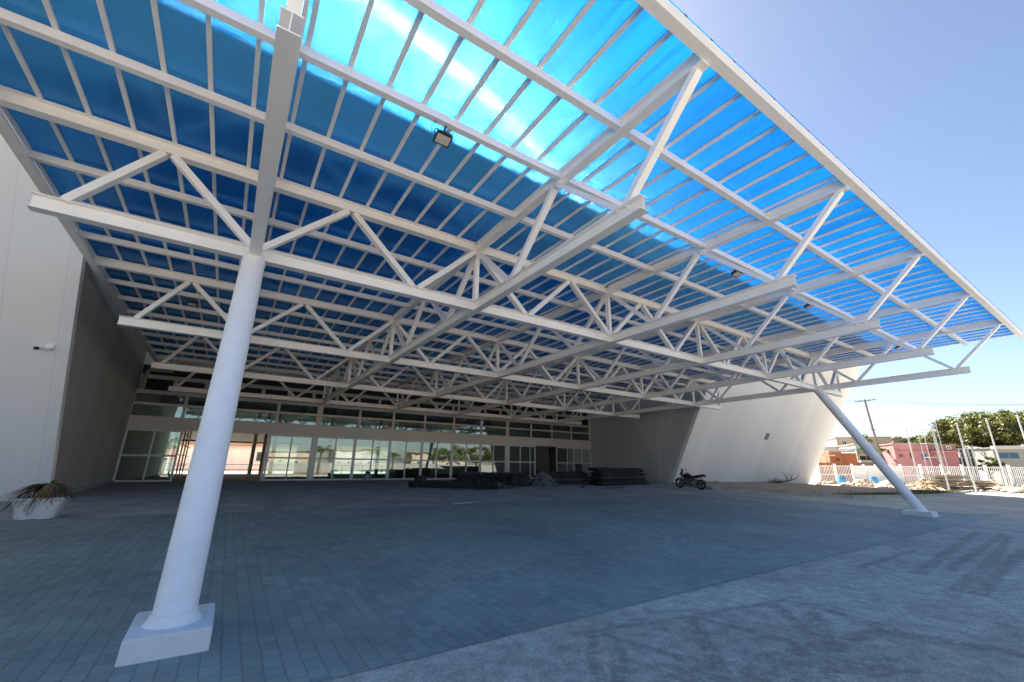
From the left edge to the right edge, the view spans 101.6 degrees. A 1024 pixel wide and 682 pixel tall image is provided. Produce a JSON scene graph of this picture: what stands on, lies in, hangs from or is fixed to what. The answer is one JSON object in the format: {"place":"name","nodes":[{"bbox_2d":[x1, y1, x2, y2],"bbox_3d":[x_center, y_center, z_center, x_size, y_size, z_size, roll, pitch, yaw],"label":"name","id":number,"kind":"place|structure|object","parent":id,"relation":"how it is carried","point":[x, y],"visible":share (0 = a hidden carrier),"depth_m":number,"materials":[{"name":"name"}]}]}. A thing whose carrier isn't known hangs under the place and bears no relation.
{"place":"outdoors","nodes":[
{"label":"outdoors","id":0,"kind":"place"},
{"bbox_2d":[171,474,451,481],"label":"hall floor","id":1,"kind":"structure","parent":0,"point":[239,477],"depth_m":32.23,"materials":[{"name":"grey tile"}]},
{"bbox_2d":[0,479,791,520],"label":"entrance apron","id":2,"kind":"object","parent":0,"point":[132,499],"visible":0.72,"depth_m":17.74,"materials":[{"name":"concrete"}]},
{"bbox_2d":[0,477,75,519],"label":"planter","id":3,"kind":"object","parent":2,"relation":"on","point":[47,500],"visible":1,"depth_m":10.47,"materials":[{"name":"white paint"}]},
{"bbox_2d":[364,471,370,479],"bbox_3d":[-10.809,10.061,31.215,0.484,0.666,0.470,11,-20,-32],"label":"metal bucket","id":4,"kind":"object","parent":2,"relation":"on","point":[366,475],"visible":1,"depth_m":31.04,"materials":[{"name":"metal"}]},
{"bbox_2d":[408,481,421,486],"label":"dark block","id":5,"kind":"structure","parent":2,"relation":"on","point":[413,483],"depth_m":22.22,"materials":[{"name":"metal"}]},
{"bbox_2d":[414,475,426,480],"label":"dark block","id":6,"kind":"structure","parent":5,"relation":"on","point":[420,477],"depth_m":22.44,"materials":[{"name":"metal"}]},
{"bbox_2d":[412,481,498,488],"bbox_3d":[-2.969,7.682,22.367,4.585,0.370,0.840,1,-17,-2],"label":"profile bundle","id":7,"kind":"object","parent":2,"relation":"on","point":[459,484],"visible":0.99,"depth_m":22.09,"materials":[{"name":"metal"}]},
{"bbox_2d":[455,474,500,482],"bbox_3d":[-2.010,8.066,24.250,4.142,0.715,2.071,11,-20,-32],"label":"tarp heap","id":8,"kind":"object","parent":2,"relation":"on","point":[477,477],"visible":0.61,"depth_m":23.97,"materials":[{"name":"plastic"}]},
{"bbox_2d":[451,472,524,482],"bbox_3d":[-1.419,8.907,27.161,5.114,0.750,1.223,10,-19,-29],"label":"sheet stack","id":9,"kind":"object","parent":2,"relation":"on","point":[498,476],"visible":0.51,"depth_m":26.78,"materials":[{"name":"metal"}]},
{"bbox_2d":[491,481,515,488],"bbox_3d":[-0.684,7.962,23.132,2.044,0.396,1.820,4,-17,-12],"label":"scrap heap","id":10,"kind":"object","parent":2,"relation":"on","point":[502,485],"visible":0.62,"depth_m":23.01,"materials":[{"name":"metal"}]},
{"bbox_2d":[501,474,530,486],"bbox_3d":[0.255,8.362,25.095,1.726,0.650,1.005,17,-23,-42],"label":"sheet stack","id":11,"kind":"object","parent":2,"relation":"on","point":[521,480],"visible":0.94,"depth_m":24.76,"materials":[{"name":"metal"}]},
{"bbox_2d":[530,471,557,486],"bbox_3d":[1.796,8.533,26.002,2.252,0.931,2.171,11,-20,-32],"label":"net heap","id":12,"kind":"object","parent":2,"relation":"on","point":[543,479],"visible":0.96,"depth_m":25.48,"materials":[{"name":"fabric"}]},
{"bbox_2d":[534,471,590,484],"bbox_3d":[3.388,9.065,27.685,4.184,0.850,1.441,13,-21,-35],"label":"sheet stack","id":13,"kind":"object","parent":2,"relation":"on","point":[570,478],"visible":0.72,"depth_m":27.29,"materials":[{"name":"metal"}]},
{"bbox_2d":[588,467,648,484],"bbox_3d":[7.419,9.479,29.341,5.126,1.130,1.587,11,-20,-32],"label":"sheet stack","id":14,"kind":"object","parent":2,"relation":"on","point":[614,476],"visible":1,"depth_m":28.58,"materials":[{"name":"metal"}]},
{"bbox_2d":[675,468,706,489],"bbox_3d":[11.822,9.159,27.790,0.787,1.348,2.188,11,-20,-32],"label":"motorcycle","id":15,"kind":"object","parent":2,"relation":"on","point":[688,478],"visible":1,"depth_m":27.63,"materials":[{"name":"metal"}]},
{"bbox_2d":[0,494,1002,681],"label":"paved forecourt","id":16,"kind":"structure","parent":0,"point":[316,595],"depth_m":7.15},
{"bbox_2d":[173,471,1022,496],"bbox_3d":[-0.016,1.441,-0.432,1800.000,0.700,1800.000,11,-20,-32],"label":"ground","id":17,"kind":"structure","parent":0,"point":[256,472],"depth_m":51.40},
{"bbox_2d":[174,464,259,469],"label":"metal railing","id":18,"kind":"object","parent":17,"relation":"on","point":[234,469],"depth_m":46.65,"materials":[{"name":"brown metal"}]},
{"bbox_2d":[174,442,267,470],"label":"yard building","id":19,"kind":"structure","parent":17,"relation":"on","point":[239,453],"depth_m":68.29,"materials":[{"name":"concrete"}]},
{"bbox_2d":[256,452,266,460],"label":"window","id":20,"kind":"structure","parent":19,"relation":"in","point":[258,457],"depth_m":69.97,"materials":[{"name":"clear glass"}]},
{"bbox_2d":[0,107,860,500],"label":"hall building","id":21,"kind":"structure","parent":17,"relation":"on","point":[88,401],"depth_m":28.82,"materials":[{"name":"paint"}]},
{"bbox_2d":[33,343,54,350],"bbox_3d":[-13.866,0.174,12.410,0.206,0.286,0.475,1,-17,-1],"label":"security camera","id":22,"kind":"object","parent":21,"relation":"attached to","point":[49,346],"visible":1,"depth_m":12.43,"materials":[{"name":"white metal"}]},
{"bbox_2d":[112,428,182,481],"bbox_3d":[-21.749,6.834,25.044,2.700,3.038,0.160,11,-20,-32],"label":"glass door","id":23,"kind":"structure","parent":21,"relation":"in","point":[145,455],"depth_m":25.03,"materials":[{"name":"clear glass"}]},
{"bbox_2d":[130,391,187,418],"bbox_3d":[-21.882,3.958,25.831,2.685,1.486,0.120,11,-20,-32],"label":"ribbon window","id":24,"kind":"structure","parent":21,"relation":"in","point":[146,404],"depth_m":25.84,"materials":[{"name":"clear glass"}]},
{"bbox_2d":[182,395,206,419],"bbox_3d":[-19.671,4.402,27.228,2.620,1.486,0.120,11,-20,-32],"label":"ribbon window","id":25,"kind":"structure","parent":21,"relation":"in","point":[194,406],"depth_m":26.78,"materials":[{"name":"clear glass"}]},
{"bbox_2d":[234,399,279,423],"bbox_3d":[-17.493,4.839,28.603,2.605,1.486,0.120,11,-20,-32],"label":"ribbon window","id":26,"kind":"structure","parent":21,"relation":"in","point":[253,411],"depth_m":28.61,"materials":[{"name":"clear glass"}]},
{"bbox_2d":[262,434,313,480],"bbox_3d":[-15.472,8.093,29.009,2.760,3.038,0.160,11,-20,-32],"label":"glass door","id":27,"kind":"structure","parent":21,"relation":"in","point":[288,457],"depth_m":29.00,"materials":[{"name":"clear glass"}]},
{"bbox_2d":[276,403,320,425],"bbox_3d":[-15.274,5.284,30.005,2.720,1.486,0.120,11,-20,-32],"label":"ribbon window","id":28,"kind":"structure","parent":21,"relation":"in","point":[288,413],"depth_m":29.97,"materials":[{"name":"clear glass"}]},
{"bbox_2d":[311,436,355,479],"bbox_3d":[-13.005,8.588,30.567,2.720,3.038,0.160,11,-20,-32],"label":"glass door","id":29,"kind":"structure","parent":21,"relation":"in","point":[333,456],"depth_m":30.57,"materials":[{"name":"clear glass"}]},
{"bbox_2d":[318,406,360,427],"bbox_3d":[-12.942,5.752,31.478,2.875,1.486,0.120,11,-20,-32],"label":"ribbon window","id":30,"kind":"structure","parent":21,"relation":"in","point":[342,417],"depth_m":31.45,"materials":[{"name":"clear glass"}]},
{"bbox_2d":[351,438,390,479],"bbox_3d":[-10.754,9.040,31.989,2.680,3.038,0.160,11,-20,-32],"label":"glass door","id":31,"kind":"structure","parent":21,"relation":"in","point":[370,455],"depth_m":32.02,"materials":[{"name":"clear glass"}]},
{"bbox_2d":[359,409,394,429],"bbox_3d":[-10.639,6.214,32.932,2.650,1.486,0.120,11,-20,-32],"label":"ribbon window","id":32,"kind":"structure","parent":21,"relation":"in","point":[369,419],"depth_m":32.90,"materials":[{"name":"clear glass"}]},
{"bbox_2d":[387,440,422,479],"bbox_3d":[-8.520,9.488,33.400,2.680,3.038,0.160,11,-20,-32],"label":"glass door","id":33,"kind":"structure","parent":21,"relation":"in","point":[405,456],"depth_m":33.38,"materials":[{"name":"clear glass"}]},
{"bbox_2d":[393,412,425,431],"bbox_3d":[-8.424,6.658,34.332,2.665,1.486,0.120,11,-20,-32],"label":"ribbon window","id":34,"kind":"structure","parent":21,"relation":"in","point":[403,421],"depth_m":34.31,"materials":[{"name":"clear glass"}]},
{"bbox_2d":[420,441,452,479],"bbox_3d":[-6.270,9.940,34.822,2.720,3.038,0.160,11,-20,-32],"label":"glass door","id":35,"kind":"structure","parent":21,"relation":"in","point":[436,460],"depth_m":34.85,"materials":[{"name":"clear glass"}]},
{"bbox_2d":[424,414,454,433],"bbox_3d":[-6.192,7.106,35.741,2.690,1.486,0.120,11,-20,-32],"label":"ribbon window","id":36,"kind":"structure","parent":21,"relation":"in","point":[433,423],"depth_m":35.73,"materials":[{"name":"clear glass"}]},
{"bbox_2d":[451,442,480,478],"bbox_3d":[-3.977,10.400,36.270,2.780,3.038,0.160,11,-20,-32],"label":"glass door","id":37,"kind":"structure","parent":21,"relation":"in","point":[465,456],"depth_m":36.34,"materials":[{"name":"clear glass"}]},
{"bbox_2d":[454,416,481,434],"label":"ribbon window","id":38,"kind":"structure","parent":21,"relation":"in","point":[462,425],"depth_m":37.16,"materials":[{"name":"clear glass"}]},
{"bbox_2d":[480,443,505,471],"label":"glass door","id":39,"kind":"structure","parent":21,"relation":"in","point":[492,456],"depth_m":37.82,"materials":[{"name":"clear glass"}]},
{"bbox_2d":[481,419,507,436],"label":"ribbon window","id":40,"kind":"structure","parent":21,"relation":"in","point":[490,427],"depth_m":38.63,"materials":[{"name":"clear glass"}]},
{"bbox_2d":[508,421,530,437],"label":"ribbon window","id":41,"kind":"structure","parent":21,"relation":"in","point":[515,428],"depth_m":40.10,"materials":[{"name":"clear glass"}]},
{"bbox_2d":[509,445,535,478],"bbox_3d":[0.974,11.393,39.397,3.100,3.038,0.160,11,-20,-32],"label":"glass door","id":42,"kind":"structure","parent":21,"relation":"in","point":[522,458],"depth_m":39.54,"materials":[{"name":"clear glass"}]},
{"bbox_2d":[531,423,551,438],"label":"ribbon window","id":43,"kind":"structure","parent":21,"relation":"in","point":[538,430],"depth_m":41.48,"materials":[{"name":"clear glass"}]},
{"bbox_2d":[552,424,571,439],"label":"ribbon window","id":44,"kind":"structure","parent":21,"relation":"in","point":[560,432],"depth_m":42.85,"materials":[{"name":"clear glass"}]},
{"bbox_2d":[556,447,591,476],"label":"glass door","id":45,"kind":"structure","parent":21,"relation":"in","point":[567,458],"depth_m":42.91,"materials":[{"name":"clear glass"}]},
{"bbox_2d":[571,426,590,440],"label":"ribbon window","id":46,"kind":"structure","parent":21,"relation":"in","point":[578,433],"depth_m":44.23,"materials":[{"name":"clear glass"}]},
{"bbox_2d":[0,0,1023,666],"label":"entrance canopy","id":47,"kind":"object","parent":17,"relation":"on","point":[286,190],"visible":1,"depth_m":8.97,"materials":[{"name":"white metal"}]},
{"bbox_2d":[184,297,198,306],"bbox_3d":[-11.558,-1.415,15.041,0.448,0.267,0.248,11,-20,-32],"label":"floodlight","id":48,"kind":"object","parent":47,"relation":"attached to","point":[191,303],"visible":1,"depth_m":15.02,"materials":[{"name":"black metal"}]},
{"bbox_2d":[431,120,452,147],"bbox_3d":[-1.250,-3.622,7.305,0.448,0.267,0.248,11,-20,-32],"label":"floodlight","id":49,"kind":"object","parent":47,"relation":"attached to","point":[442,138],"visible":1,"depth_m":7.29,"materials":[{"name":"black metal"}]},
{"bbox_2d":[731,264,742,277],"bbox_3d":[6.543,-2.058,12.228,0.448,0.267,0.248,11,-20,-32],"label":"floodlight","id":50,"kind":"object","parent":47,"relation":"attached to","point":[735,273],"visible":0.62,"depth_m":12.20,"materials":[{"name":"black metal"}]},
{"bbox_2d":[804,299,813,309],"bbox_3d":[10.378,-1.288,14.650,0.448,0.267,0.248,11,-20,-32],"label":"floodlight","id":51,"kind":"object","parent":47,"relation":"attached to","point":[807,306],"visible":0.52,"depth_m":14.62,"materials":[{"name":"black metal"}]},
{"bbox_2d":[672,482,978,497],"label":"kerb","id":52,"kind":"structure","parent":17,"relation":"on","point":[827,495],"depth_m":26.45,"materials":[{"name":"concrete"}]},
{"bbox_2d":[813,447,838,478],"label":"white workshop","id":53,"kind":"structure","parent":17,"relation":"on","point":[831,448],"depth_m":78.56,"materials":[{"name":"paint"}]},
{"bbox_2d":[811,464,855,481],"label":"railing fence","id":54,"kind":"object","parent":17,"relation":"on","point":[819,474],"visible":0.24,"depth_m":58.35,"materials":[{"name":"white paint"}]},
{"bbox_2d":[818,451,858,480],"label":"brick house","id":55,"kind":"structure","parent":17,"relation":"on","point":[831,458],"depth_m":67.81,"materials":[{"name":"orange brick"}]},
{"bbox_2d":[839,447,854,451],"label":"water tank","id":56,"kind":"object","parent":55,"relation":"on","point":[847,449],"visible":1,"depth_m":68.86,"materials":[{"name":"white plastic"}]},
{"bbox_2d":[837,476,845,484],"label":"plastic drum","id":57,"kind":"object","parent":17,"relation":"on","point":[840,479],"visible":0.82,"depth_m":46.02,"materials":[{"name":"blue plastic"}]},
{"bbox_2d":[825,436,891,446],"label":"cream building","id":58,"kind":"structure","parent":17,"relation":"on","point":[834,441],"depth_m":84.26,"materials":[{"name":"white paint"}]},
{"bbox_2d":[835,443,888,465],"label":"green white house","id":59,"kind":"structure","parent":17,"relation":"on","point":[864,459],"depth_m":69.30,"materials":[{"name":"paint"}]},
{"bbox_2d":[701,480,1023,496],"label":"grass tufts","id":60,"kind":"object","parent":17,"relation":"on","point":[931,491],"visible":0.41,"depth_m":30.44,"materials":[{"name":"plant"}]},
{"bbox_2d":[857,433,889,454],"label":"young tree","id":61,"kind":"object","parent":17,"relation":"on","point":[870,440],"visible":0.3,"depth_m":65.37,"materials":[{"name":"green plant"}]},
{"bbox_2d":[869,477,878,483],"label":"plastic drum","id":62,"kind":"object","parent":17,"relation":"on","point":[874,479],"visible":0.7,"depth_m":47.10,"materials":[{"name":"blue plastic"}]},
{"bbox_2d":[853,464,902,481],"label":"panel fence","id":63,"kind":"object","parent":17,"relation":"on","point":[863,471],"visible":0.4,"depth_m":56.82,"materials":[{"name":"white paint"}]},
{"bbox_2d":[875,480,890,486],"bbox_3d":[35.221,13.392,39.097,3.277,0.825,2.543,11,-20,-32],"label":"sand heap","id":64,"kind":"object","parent":17,"relation":"on","point":[884,482],"visible":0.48,"depth_m":38.85,"materials":[{"name":"white sand"}]},
{"bbox_2d":[891,438,906,442],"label":"cream block","id":65,"kind":"structure","parent":17,"relation":"on","point":[895,440],"depth_m":82.75,"materials":[{"name":"beige concrete"}]},
{"bbox_2d":[879,443,935,482],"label":"pink house","id":66,"kind":"structure","parent":17,"relation":"on","point":[899,453],"depth_m":62.59,"materials":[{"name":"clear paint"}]},
{"bbox_2d":[920,453,928,459],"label":"window","id":67,"kind":"structure","parent":66,"relation":"in","point":[925,454],"depth_m":61.90,"materials":[{"name":"blue glass"}]},
{"bbox_2d":[892,433,929,442],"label":"broadleaf tree","id":68,"kind":"object","parent":17,"relation":"on","point":[914,439],"visible":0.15,"depth_m":82.32,"materials":[{"name":"green plant"}]},
{"bbox_2d":[905,429,921,488],"bbox_3d":[36.679,10.821,38.165,0.300,5.455,0.300,11,-20,-32],"label":"white pole","id":69,"kind":"object","parent":17,"relation":"on","point":[913,460],"visible":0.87,"depth_m":38.13,"materials":[{"name":"metal"}]},
{"bbox_2d":[815,479,1023,493],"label":"rubble","id":70,"kind":"object","parent":17,"relation":"on","point":[869,483],"visible":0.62,"depth_m":39.98,"materials":[{"name":"stone"}]},
{"bbox_2d":[988,479,1004,490],"bbox_3d":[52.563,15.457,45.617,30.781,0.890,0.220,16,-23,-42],"label":"long plank","id":71,"kind":"object","parent":70,"relation":"on","point":[1001,488],"visible":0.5,"depth_m":38.73,"materials":[{"name":"beige wood"}]},
{"bbox_2d":[910,478,934,488],"bbox_3d":[39.752,13.680,40.009,5.152,0.989,3.746,11,-20,-32],"label":"brush heap","id":72,"kind":"object","parent":17,"relation":"on","point":[916,483],"visible":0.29,"depth_m":39.58,"materials":[{"name":"beige plant"}]},
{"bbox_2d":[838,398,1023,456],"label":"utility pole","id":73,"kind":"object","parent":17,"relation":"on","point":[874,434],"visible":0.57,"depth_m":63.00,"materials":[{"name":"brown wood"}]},
{"bbox_2d":[915,422,949,479],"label":"scaffold tower","id":74,"kind":"structure","parent":17,"relation":"on","point":[931,443],"depth_m":58.84,"materials":[{"name":"white metal"}]},
{"bbox_2d":[930,422,950,490],"bbox_3d":[36.058,9.732,35.175,0.300,5.841,0.300,11,-20,-32],"label":"white pole","id":75,"kind":"object","parent":17,"relation":"on","point":[940,457],"visible":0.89,"depth_m":35.12,"materials":[{"name":"metal"}]},
{"bbox_2d":[927,444,962,482],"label":"pink annexe","id":76,"kind":"structure","parent":17,"relation":"on","point":[951,455],"depth_m":61.73,"materials":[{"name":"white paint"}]},
{"bbox_2d":[922,472,973,490],"bbox_3d":[39.737,12.557,37.407,4.850,1.614,2.330,4,-17,-11],"label":"plank pile","id":77,"kind":"object","parent":17,"relation":"on","point":[955,482],"visible":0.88,"depth_m":37.41,"materials":[{"name":"brown wood"}]},
{"bbox_2d":[898,464,1023,486],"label":"railing fence","id":78,"kind":"object","parent":17,"relation":"on","point":[987,474],"visible":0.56,"depth_m":53.15,"materials":[{"name":"white metal"}]},
{"bbox_2d":[956,448,981,479],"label":"dark porch","id":79,"kind":"object","parent":17,"relation":"on","point":[970,457],"visible":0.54,"depth_m":62.05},
{"bbox_2d":[919,406,1023,447],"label":"broadleaf tree","id":80,"kind":"object","parent":17,"relation":"on","point":[1004,426],"visible":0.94,"depth_m":69.01,"materials":[{"name":"green plant"}]},
{"bbox_2d":[967,480,1011,490],"bbox_3d":[43.152,13.134,37.942,4.096,0.905,1.822,4,-17,-11],"label":"plank pile","id":81,"kind":"object","parent":17,"relation":"on","point":[981,484],"visible":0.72,"depth_m":37.80,"materials":[{"name":"beige wood"}]},
{"bbox_2d":[977,456,1005,481],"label":"broadleaf tree","id":82,"kind":"object","parent":17,"relation":"on","point":[994,462],"visible":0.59,"depth_m":61.29,"materials":[{"name":"green plant"}]},
{"bbox_2d":[973,446,1023,483],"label":"grey house","id":83,"kind":"structure","parent":17,"relation":"on","point":[1012,456],"depth_m":62.79,"materials":[{"name":"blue paint"}]},
{"bbox_2d":[998,452,1020,458],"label":"window","id":84,"kind":"structure","parent":83,"relation":"in","point":[1002,455],"depth_m":62.79,"materials":[{"name":"blue glass"}]},
{"bbox_2d":[321,491,1023,681],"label":"concrete yard","id":85,"kind":"structure","parent":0,"point":[945,605],"depth_m":4.99,"materials":[{"name":"grey concrete"}]},
{"bbox_2d":[956,423,977,492],"bbox_3d":[37.563,9.655,34.534,0.300,5.690,0.300,11,-20,-32],"label":"white pole","id":86,"kind":"object","parent":85,"relation":"on","point":[967,459],"visible":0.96,"depth_m":34.45,"materials":[{"name":"metal"}]},
{"bbox_2d":[986,420,1012,493],"bbox_3d":[39.626,9.434,34.074,0.300,5.921,0.300,11,-20,-32],"label":"white pole","id":87,"kind":"object","parent":85,"relation":"on","point":[999,459],"visible":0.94,"depth_m":33.96,"materials":[{"name":"metal"}]},
{"bbox_2d":[1016,415,1023,437],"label":"white pole","id":88,"kind":"object","parent":85,"relation":"on","point":[1020,425],"visible":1,"depth_m":34.26,"materials":[{"name":"metal"}]},
{"bbox_2d":[699,482,942,494],"bbox_3d":[24.238,11.413,32.360,23.700,0.609,11.650,11,-20,-32],"label":"earth bed","id":89,"kind":"object","parent":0,"point":[815,488],"visible":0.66,"depth_m":31.55,"materials":[{"name":"brown soil"}]},
{"bbox_2d":[768,472,798,483],"bbox_3d":[25.288,12.729,38.916,5.421,1.104,1.198,11,-20,-32],"label":"dry branch","id":90,"kind":"object","parent":89,"relation":"on","point":[781,481],"visible":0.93,"depth_m":38.35,"materials":[{"name":"brown wood"}]},
{"bbox_2d":[671,0,1023,447],"label":"sky","id":91,"kind":"structure","parent":0,"point":[922,101],"materials":[{"name":"blue"}]}
]}

